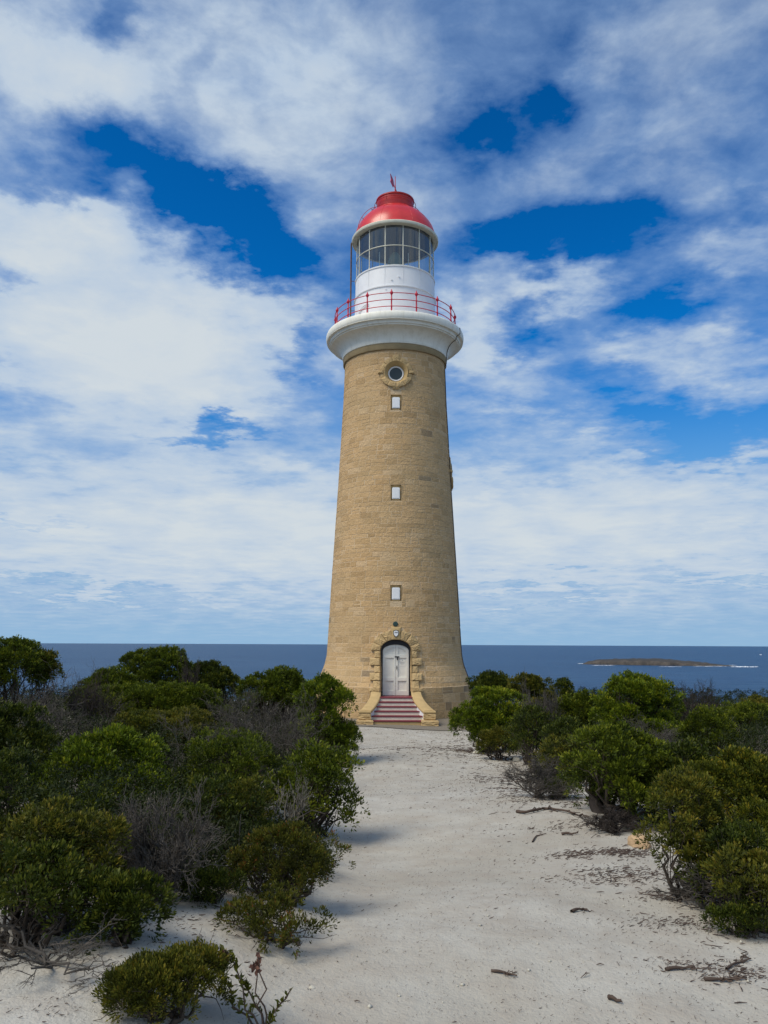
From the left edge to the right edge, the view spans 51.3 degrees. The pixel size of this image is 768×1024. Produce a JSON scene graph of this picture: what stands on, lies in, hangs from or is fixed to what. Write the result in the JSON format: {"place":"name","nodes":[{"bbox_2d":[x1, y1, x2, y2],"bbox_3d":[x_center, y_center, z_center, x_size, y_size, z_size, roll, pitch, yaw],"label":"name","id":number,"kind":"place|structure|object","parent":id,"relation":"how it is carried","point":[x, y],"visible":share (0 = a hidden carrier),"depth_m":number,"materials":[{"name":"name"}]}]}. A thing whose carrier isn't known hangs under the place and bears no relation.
{"place":"outdoors","nodes":[
{"label":"outdoors","id":0,"kind":"place"},
{"bbox_2d":[0,700,767,1023],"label":"ground","id":1,"kind":"structure","parent":0,"point":[377,983],"depth_m":5.49,"materials":[{"name":"white sand"}]},
{"bbox_2d":[0,634,51,725],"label":"shrub","id":2,"kind":"object","parent":1,"relation":"on","point":[24,650],"visible":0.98,"depth_m":16.60,"materials":[{"name":"green plant"}]},
{"bbox_2d":[0,697,63,790],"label":"shrub","id":3,"kind":"object","parent":1,"relation":"on","point":[33,728],"visible":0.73,"depth_m":9.79,"materials":[{"name":"green plant"}]},
{"bbox_2d":[0,740,70,853],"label":"shrub","id":4,"kind":"object","parent":1,"relation":"on","point":[8,770],"visible":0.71,"depth_m":6.93,"materials":[{"name":"green plant"}]},
{"bbox_2d":[19,647,66,721],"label":"shrub","id":5,"kind":"object","parent":1,"relation":"on","point":[52,654],"visible":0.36,"depth_m":17.12,"materials":[{"name":"green plant"}]},
{"bbox_2d":[0,832,117,958],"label":"shrub","id":6,"kind":"object","parent":1,"relation":"on","point":[46,850],"visible":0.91,"depth_m":4.76,"materials":[{"name":"green plant"}]},
{"bbox_2d":[0,905,126,999],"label":"dead shrub","id":7,"kind":"object","parent":1,"relation":"on","point":[30,948],"visible":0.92,"depth_m":4.43,"materials":[{"name":"grey wood"}]},
{"bbox_2d":[18,776,116,851],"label":"shrub","id":8,"kind":"object","parent":1,"relation":"on","point":[92,800],"visible":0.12,"depth_m":7.43,"materials":[{"name":"green plant"}]},
{"bbox_2d":[8,660,127,769],"bbox_3d":[-4.928,3.111,12.233,1.904,1.694,1.528,5,-10,-26],"label":"dead shrub","id":9,"kind":"object","parent":1,"relation":"on","point":[59,717],"visible":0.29,"depth_m":12.21,"materials":[{"name":"grey plant"}]},
{"bbox_2d":[0,794,137,935],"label":"shrub","id":10,"kind":"object","parent":1,"relation":"on","point":[58,823],"visible":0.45,"depth_m":5.20,"materials":[{"name":"green plant"}]},
{"bbox_2d":[0,826,154,933],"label":"dead shrub","id":11,"kind":"object","parent":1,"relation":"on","point":[67,927],"visible":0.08,"depth_m":5.03,"materials":[{"name":"grey plant"}]},
{"bbox_2d":[52,658,135,732],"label":"dead shrub","id":12,"kind":"object","parent":1,"relation":"on","point":[88,693],"visible":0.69,"depth_m":17.52,"materials":[{"name":"grey plant"}]},
{"bbox_2d":[25,722,177,814],"bbox_3d":[-3.101,2.945,8.888,1.644,1.184,1.330,0,-9,1],"label":"shrub","id":13,"kind":"object","parent":1,"relation":"on","point":[118,740],"visible":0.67,"depth_m":8.79,"materials":[{"name":"green plant"}]},
{"bbox_2d":[63,665,140,723],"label":"shrub","id":14,"kind":"object","parent":1,"relation":"on","point":[118,675],"visible":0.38,"depth_m":21.36,"materials":[{"name":"green plant"}]},
{"bbox_2d":[67,865,179,954],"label":"shrub","id":15,"kind":"object","parent":1,"relation":"on","point":[127,902],"visible":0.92,"depth_m":4.78,"materials":[{"name":"green plant"}]},
{"bbox_2d":[123,709,170,736],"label":"shrub","id":16,"kind":"object","parent":1,"relation":"on","point":[145,721],"visible":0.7,"depth_m":13.94,"materials":[{"name":"green plant"}]},
{"bbox_2d":[96,824,203,874],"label":"shrub","id":17,"kind":"object","parent":1,"relation":"on","point":[168,842],"visible":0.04,"depth_m":6.32,"materials":[{"name":"green plant"}]},
{"bbox_2d":[116,644,195,685],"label":"shrub","id":18,"kind":"object","parent":1,"relation":"on","point":[148,667],"visible":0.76,"depth_m":23.24,"materials":[{"name":"green plant"}]},
{"bbox_2d":[86,680,235,728],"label":"shrub","id":19,"kind":"object","parent":1,"relation":"on","point":[163,696],"visible":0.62,"depth_m":19.19,"materials":[{"name":"green plant"}]},
{"bbox_2d":[109,703,216,769],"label":"shrub","id":20,"kind":"object","parent":1,"relation":"on","point":[173,715],"visible":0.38,"depth_m":14.45,"materials":[{"name":"green plant"}]},
{"bbox_2d":[91,928,235,1023],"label":"shrub","id":21,"kind":"object","parent":1,"relation":"on","point":[177,971],"visible":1,"depth_m":4.01,"materials":[{"name":"green plant"}]},
{"bbox_2d":[99,773,231,912],"bbox_3d":[-1.599,2.363,5.791,0.879,0.885,0.885,7,-12,-37],"label":"dead shrub","id":22,"kind":"object","parent":1,"relation":"on","point":[178,852],"visible":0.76,"depth_m":5.69,"materials":[{"name":"grey plant"}]},
{"bbox_2d":[173,646,201,684],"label":"dead shrub","id":23,"kind":"object","parent":1,"relation":"on","point":[186,673],"visible":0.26,"depth_m":22.08,"materials":[{"name":"grey plant"}]},
{"bbox_2d":[169,862,247,909],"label":"shrub","id":24,"kind":"object","parent":1,"relation":"on","point":[215,878],"visible":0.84,"depth_m":5.80,"materials":[{"name":"green plant"}]},
{"bbox_2d":[184,659,241,723],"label":"shrub","id":25,"kind":"object","parent":1,"relation":"on","point":[214,674],"visible":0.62,"depth_m":23.76,"materials":[{"name":"green plant"}]},
{"bbox_2d":[154,707,273,796],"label":"dead shrub","id":26,"kind":"object","parent":1,"relation":"on","point":[184,730],"visible":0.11,"depth_m":10.98,"materials":[{"name":"grey plant"}]},
{"bbox_2d":[159,726,284,811],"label":"shrub","id":27,"kind":"object","parent":1,"relation":"on","point":[215,749],"visible":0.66,"depth_m":9.80,"materials":[{"name":"green plant"}]},
{"bbox_2d":[170,767,282,854],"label":"shrub","id":28,"kind":"object","parent":1,"relation":"on","point":[221,783],"visible":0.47,"depth_m":7.94,"materials":[{"name":"green plant"}]},
{"bbox_2d":[202,722,273,759],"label":"shrub","id":29,"kind":"object","parent":1,"relation":"on","point":[244,728],"visible":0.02,"depth_m":14.04,"materials":[{"name":"green plant"}]},
{"bbox_2d":[213,772,279,844],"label":"shrub","id":30,"kind":"object","parent":1,"relation":"on","point":[247,782],"visible":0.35,"depth_m":8.09,"materials":[{"name":"green plant"}]},
{"bbox_2d":[214,943,292,1023],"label":"seed head plant","id":31,"kind":"object","parent":1,"relation":"on","point":[256,965],"visible":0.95,"depth_m":4.20,"materials":[{"name":"green plant"}]},
{"bbox_2d":[187,681,339,776],"bbox_3d":[-2.374,4.002,14.699,3.025,1.782,1.925,3,-10,-19],"label":"dead shrub","id":32,"kind":"object","parent":1,"relation":"on","point":[286,741],"visible":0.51,"depth_m":14.83,"materials":[{"name":"plant"}]},
{"bbox_2d":[212,878,340,959],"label":"shrub","id":33,"kind":"object","parent":1,"relation":"on","point":[253,920],"visible":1,"depth_m":5.26,"materials":[{"name":"green plant"}]},
{"bbox_2d":[235,665,317,742],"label":"shrub","id":34,"kind":"object","parent":1,"relation":"on","point":[281,683],"visible":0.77,"depth_m":22.22,"materials":[{"name":"green plant"}]},
{"bbox_2d":[222,816,356,907],"bbox_3d":[-0.766,2.755,6.247,1.025,0.726,0.701,-3,-10,18],"label":"shrub","id":35,"kind":"object","parent":1,"relation":"on","point":[256,854],"visible":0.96,"depth_m":6.15,"materials":[{"name":"green plant"}]},
{"bbox_2d":[265,768,317,821],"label":"dead shrub","id":36,"kind":"object","parent":1,"relation":"on","point":[300,799],"visible":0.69,"depth_m":9.06,"materials":[{"name":"grey plant"}]},
{"bbox_2d":[258,736,370,836],"bbox_3d":[-0.885,3.370,9.709,1.210,1.216,1.247,-7,-12,38],"label":"shrub","id":37,"kind":"object","parent":1,"relation":"on","point":[328,768],"visible":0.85,"depth_m":9.63,"materials":[{"name":"green plant"}]},
{"bbox_2d":[289,671,362,754],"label":"shrub","id":38,"kind":"object","parent":1,"relation":"on","point":[329,692],"visible":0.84,"depth_m":17.92,"materials":[{"name":"green plant"}]},
{"bbox_2d":[318,715,363,756],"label":"shrub","id":39,"kind":"object","parent":1,"relation":"on","point":[341,730],"visible":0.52,"depth_m":17.92,"materials":[{"name":"green plant"}]},
{"bbox_2d":[240,705,508,730],"bbox_3d":[0.500,8.758,35.044,13.566,0.230,13.653,0,-9,1],"label":"gravel apron","id":40,"kind":"object","parent":1,"relation":"on","point":[443,724],"visible":0.09,"depth_m":29.41,"materials":[{"name":"grey gravel"}]},
{"bbox_2d":[0,684,767,899],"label":"undergrowth","id":41,"kind":"object","parent":1,"relation":"on","point":[244,830],"visible":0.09,"depth_m":8.37,"materials":[{"name":"green plant"}]},
{"bbox_2d":[0,727,767,1023],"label":"leaf litter","id":42,"kind":"object","parent":1,"relation":"on","point":[639,853],"visible":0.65,"depth_m":7.27,"materials":[{"name":"brown plant"}]},
{"bbox_2d":[320,174,471,725],"bbox_3d":[0.502,-3.805,36.099,6.918,26.020,8.905,0,-9,-1],"label":"lighthouse","id":43,"kind":"object","parent":1,"relation":"on","point":[394,646],"visible":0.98,"depth_m":34.52,"materials":[{"name":"stone"}]},
{"bbox_2d":[383,645,395,694],"bbox_3d":[0.210,6.439,32.625,0.524,2.025,0.055,0,-9,-1],"label":"door leaf","id":44,"kind":"structure","parent":43,"relation":"in","point":[389,652],"depth_m":32.62,"materials":[{"name":"white paint"}]},
{"bbox_2d":[390,585,400,600],"bbox_3d":[0.492,3.350,33.077,0.460,0.660,0.122,0,-9,-1],"label":"shuttered window","id":45,"kind":"structure","parent":43,"relation":"in","point":[395,590],"depth_m":33.04,"materials":[{"name":"wood"}]},
{"bbox_2d":[391,485,400,500],"bbox_3d":[0.508,-0.816,33.995,0.460,0.690,0.122,0,-9,-1],"label":"shuttered window","id":46,"kind":"structure","parent":43,"relation":"in","point":[395,489],"depth_m":33.97,"materials":[{"name":"wood"}]},
{"bbox_2d":[391,395,400,409],"bbox_3d":[0.523,-4.770,34.846,0.460,0.690,0.122,0,-9,-1],"label":"shuttered window","id":47,"kind":"structure","parent":43,"relation":"in","point":[395,399],"depth_m":34.81,"materials":[{"name":"wood"}]},
{"bbox_2d":[378,355,413,388],"bbox_3d":[0.528,-6.126,35.168,1.607,1.582,0.441,0,-9,-1],"label":"round window","id":48,"kind":"structure","parent":43,"relation":"in","point":[396,373],"depth_m":35.15,"materials":[{"name":"stone"}]},
{"bbox_2d":[395,645,408,694],"bbox_3d":[0.723,6.436,32.596,0.570,2.025,0.124,0,-9,-1],"label":"door leaf","id":49,"kind":"structure","parent":43,"relation":"in","point":[402,652],"depth_m":32.62,"materials":[{"name":"white paint"}]},
{"bbox_2d":[449,458,452,489],"bbox_3d":[2.981,-1.743,36.927,0.398,1.581,1.606,1,-9,-4],"label":"round window","id":50,"kind":"structure","parent":43,"relation":"in","point":[450,467],"depth_m":36.32,"materials":[{"name":"stone"}]},
{"bbox_2d":[160,748,764,1023],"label":"pebbles","id":51,"kind":"object","parent":1,"relation":"on","point":[371,1006],"visible":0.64,"depth_m":5.51,"materials":[{"name":"stone"}]},
{"bbox_2d":[447,685,531,752],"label":"shrub","id":52,"kind":"object","parent":1,"relation":"on","point":[480,711],"visible":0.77,"depth_m":20.66,"materials":[{"name":"green plant"}]},
{"bbox_2d":[465,669,515,708],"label":"shrub","id":53,"kind":"object","parent":1,"relation":"on","point":[490,678],"visible":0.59,"depth_m":29.98,"materials":[{"name":"green plant"}]},
{"bbox_2d":[474,724,520,760],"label":"shrub","id":54,"kind":"object","parent":1,"relation":"on","point":[488,737],"visible":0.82,"depth_m":18.96,"materials":[{"name":"green plant"}]},
{"bbox_2d":[491,969,516,975],"bbox_3d":[0.727,2.802,4.863,0.163,0.031,0.048,-4,-10,23],"label":"stick","id":55,"kind":"object","parent":1,"relation":"on","point":[500,971],"visible":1,"depth_m":4.87,"materials":[{"name":"brown wood"}]},
{"bbox_2d":[506,710,544,764],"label":"shrub","id":56,"kind":"object","parent":1,"relation":"on","point":[523,754],"visible":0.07,"depth_m":18.29,"materials":[{"name":"green plant"}]},
{"bbox_2d":[505,672,562,716],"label":"shrub","id":57,"kind":"object","parent":1,"relation":"on","point":[534,683],"visible":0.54,"depth_m":25.59,"materials":[{"name":"green plant"}]},
{"bbox_2d":[501,703,567,773],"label":"shrub","id":58,"kind":"object","parent":1,"relation":"on","point":[530,730],"visible":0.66,"depth_m":17.13,"materials":[{"name":"green plant"}]},
{"bbox_2d":[493,749,578,800],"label":"dead shrub","id":59,"kind":"object","parent":1,"relation":"on","point":[537,784],"visible":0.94,"depth_m":11.69,"materials":[{"name":"grey plant"}]},
{"bbox_2d":[514,666,565,747],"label":"dead shrub","id":60,"kind":"object","parent":1,"relation":"on","point":[550,708],"visible":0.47,"depth_m":19.45,"materials":[{"name":"grey plant"}]},
{"bbox_2d":[516,805,589,817],"bbox_3d":[2.233,3.884,10.361,1.010,0.097,0.450,-6,-11,32],"label":"stick","id":61,"kind":"object","parent":1,"relation":"on","point":[549,807],"visible":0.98,"depth_m":10.42,"materials":[{"name":"brown wood"}]},
{"bbox_2d":[527,732,583,779],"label":"shrub","id":62,"kind":"object","parent":1,"relation":"on","point":[549,741],"visible":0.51,"depth_m":13.57,"materials":[{"name":"green plant"}]},
{"bbox_2d":[541,772,584,797],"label":"shrub","id":63,"kind":"object","parent":1,"relation":"on","point":[560,778],"visible":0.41,"depth_m":11.69,"materials":[{"name":"green plant"}]},
{"bbox_2d":[552,677,574,711],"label":"shrub","id":64,"kind":"object","parent":1,"relation":"on","point":[562,682],"visible":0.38,"depth_m":26.68,"materials":[{"name":"green plant"}]},
{"bbox_2d":[561,831,577,834],"bbox_3d":[2.113,3.650,9.082,0.196,0.062,0.075,-2,-10,11],"label":"stick","id":65,"kind":"object","parent":1,"relation":"on","point":[563,833],"visible":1,"depth_m":9.09,"materials":[{"name":"wood"}]},
{"bbox_2d":[537,715,602,780],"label":"shrub","id":66,"kind":"object","parent":1,"relation":"on","point":[572,723],"visible":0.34,"depth_m":14.98,"materials":[{"name":"green plant"}]},
{"bbox_2d":[554,688,601,727],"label":"shrub","id":67,"kind":"object","parent":1,"relation":"on","point":[573,706],"visible":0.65,"depth_m":19.67,"materials":[{"name":"green plant"}]},
{"bbox_2d":[570,908,592,912],"bbox_3d":[1.496,3.024,6.074,0.195,0.039,0.063,3,-10,-17],"label":"stick","id":68,"kind":"object","parent":1,"relation":"on","point":[573,910],"visible":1,"depth_m":6.08,"materials":[{"name":"brown wood"}]},
{"bbox_2d":[560,756,647,815],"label":"shrub","id":69,"kind":"object","parent":1,"relation":"on","point":[614,797],"visible":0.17,"depth_m":10.46,"materials":[{"name":"green plant"}]},
{"bbox_2d":[607,994,622,1002],"bbox_3d":[1.324,2.794,4.590,0.028,0.032,0.091,9,-13,-43],"label":"stick","id":70,"kind":"object","parent":1,"relation":"on","point":[611,997],"visible":1,"depth_m":4.59,"materials":[{"name":"brown wood"}]},
{"bbox_2d":[556,719,678,828],"bbox_3d":[2.996,3.290,9.997,1.401,1.402,1.777,-5,-11,29],"label":"shrub","id":71,"kind":"object","parent":1,"relation":"on","point":[619,745],"visible":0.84,"depth_m":9.67,"materials":[{"name":"green plant"}]},
{"bbox_2d":[587,668,686,745],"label":"shrub","id":72,"kind":"object","parent":1,"relation":"on","point":[647,697],"visible":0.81,"depth_m":17.03,"materials":[{"name":"green plant"}]},
{"bbox_2d":[627,833,651,848],"bbox_3d":[2.721,3.524,8.515,0.213,0.197,0.279,7,-12,-37],"label":"rock","id":73,"kind":"object","parent":1,"relation":"on","point":[631,840],"visible":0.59,"depth_m":8.45,"materials":[{"name":"beige stone"}]},
{"bbox_2d":[616,710,692,756],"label":"dead shrub","id":74,"kind":"object","parent":1,"relation":"on","point":[667,734],"visible":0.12,"depth_m":13.40,"materials":[{"name":"grey plant"}]},
{"bbox_2d":[623,755,699,823],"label":"shrub","id":75,"kind":"object","parent":1,"relation":"on","point":[676,760],"visible":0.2,"depth_m":9.61,"materials":[{"name":"green plant"}]},
{"bbox_2d":[665,965,703,970],"bbox_3d":[1.883,2.862,5.023,0.251,0.026,0.041,1,-9,-5],"label":"stick","id":76,"kind":"object","parent":1,"relation":"on","point":[668,968],"visible":1,"depth_m":5.01,"materials":[{"name":"brown wood"}]},
{"bbox_2d":[632,765,747,899],"bbox_3d":[2.543,2.671,6.583,0.985,1.120,0.858,9,-13,-43],"label":"shrub","id":77,"kind":"object","parent":1,"relation":"on","point":[687,832],"visible":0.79,"depth_m":6.53,"materials":[{"name":"green plant"}]},
{"bbox_2d":[660,736,719,791],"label":"shrub","id":78,"kind":"object","parent":1,"relation":"on","point":[691,749],"visible":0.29,"depth_m":10.11,"materials":[{"name":"green plant"}]},
{"bbox_2d":[663,677,721,733],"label":"dead shrub","id":79,"kind":"object","parent":1,"relation":"on","point":[700,701],"visible":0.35,"depth_m":19.08,"materials":[{"name":"grey plant"}]},
{"bbox_2d":[646,853,763,910],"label":"dead shrub","id":80,"kind":"object","parent":1,"relation":"on","point":[683,892],"visible":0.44,"depth_m":6.24,"materials":[{"name":"plant"}]},
{"bbox_2d":[672,703,743,757],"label":"shrub","id":81,"kind":"object","parent":1,"relation":"on","point":[705,715],"visible":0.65,"depth_m":14.02,"materials":[{"name":"green plant"}]},
{"bbox_2d":[672,744,767,824],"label":"shrub","id":82,"kind":"object","parent":1,"relation":"on","point":[735,772],"visible":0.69,"depth_m":8.66,"materials":[{"name":"green plant"}]},
{"bbox_2d":[673,816,767,907],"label":"shrub","id":83,"kind":"object","parent":1,"relation":"on","point":[729,831],"visible":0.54,"depth_m":6.20,"materials":[{"name":"green plant"}]},
{"bbox_2d":[703,972,748,981],"bbox_3d":[2.105,2.851,4.885,0.292,0.038,0.094,2,-9,-10],"label":"stick","id":84,"kind":"object","parent":1,"relation":"on","point":[736,977],"visible":1,"depth_m":4.88,"materials":[{"name":"brown wood"}]},
{"bbox_2d":[698,893,767,938],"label":"shrub","id":85,"kind":"object","parent":1,"relation":"on","point":[735,911],"visible":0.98,"depth_m":5.61,"materials":[{"name":"green plant"}]},
{"bbox_2d":[699,836,767,933],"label":"shrub","id":86,"kind":"object","parent":1,"relation":"on","point":[760,862],"visible":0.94,"depth_m":5.82,"materials":[{"name":"green plant"}]},
{"bbox_2d":[725,947,750,969],"bbox_3d":[2.313,2.911,5.196,0.107,0.035,0.413,-6,-11,33],"label":"stick","id":87,"kind":"object","parent":1,"relation":"on","point":[734,963],"visible":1,"depth_m":5.20,"materials":[{"name":"brown wood"}]},
{"bbox_2d":[711,699,767,750],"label":"shrub","id":88,"kind":"object","parent":1,"relation":"on","point":[748,710],"visible":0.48,"depth_m":17.06,"materials":[{"name":"green plant"}]},
{"bbox_2d":[725,716,767,754],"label":"dead shrub","id":89,"kind":"object","parent":1,"relation":"on","point":[759,748],"visible":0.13,"depth_m":14.05,"materials":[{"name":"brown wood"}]},
{"bbox_2d":[728,793,767,872],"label":"shrub","id":90,"kind":"object","parent":1,"relation":"on","point":[761,816],"visible":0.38,"depth_m":7.01,"materials":[{"name":"green plant"}]},
{"bbox_2d":[739,694,767,709],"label":"shrub","id":91,"kind":"object","parent":1,"relation":"on","point":[756,698],"visible":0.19,"depth_m":25.61,"materials":[{"name":"green plant"}]},
{"bbox_2d":[0,643,767,701],"bbox_3d":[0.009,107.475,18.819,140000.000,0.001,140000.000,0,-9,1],"label":"sea","id":92,"kind":"structure","parent":0,"point":[554,662],"depth_m":5017.20,"materials":[{"name":"blue liquid"}]},
{"bbox_2d":[583,658,731,665],"bbox_3d":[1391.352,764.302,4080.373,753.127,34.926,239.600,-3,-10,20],"label":"island","id":93,"kind":"structure","parent":92,"relation":"in","point":[653,662],"depth_m":4007.47,"materials":[{"name":"grey stone"}]},
{"bbox_2d":[0,0,767,645],"label":"sky","id":94,"kind":"structure","parent":0,"point":[187,186],"materials":[{"name":"blue"}]},
{"bbox_2d":[1,691,767,907],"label":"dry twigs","id":95,"kind":"object","parent":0,"point":[240,815],"visible":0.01,"depth_m":8.27,"materials":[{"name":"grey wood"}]},
{"bbox_2d":[573,804,646,835],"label":"dead shrub","id":96,"kind":"object","parent":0,"point":[604,823],"visible":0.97,"depth_m":9.17,"materials":[{"name":"grey plant"}]}
]}

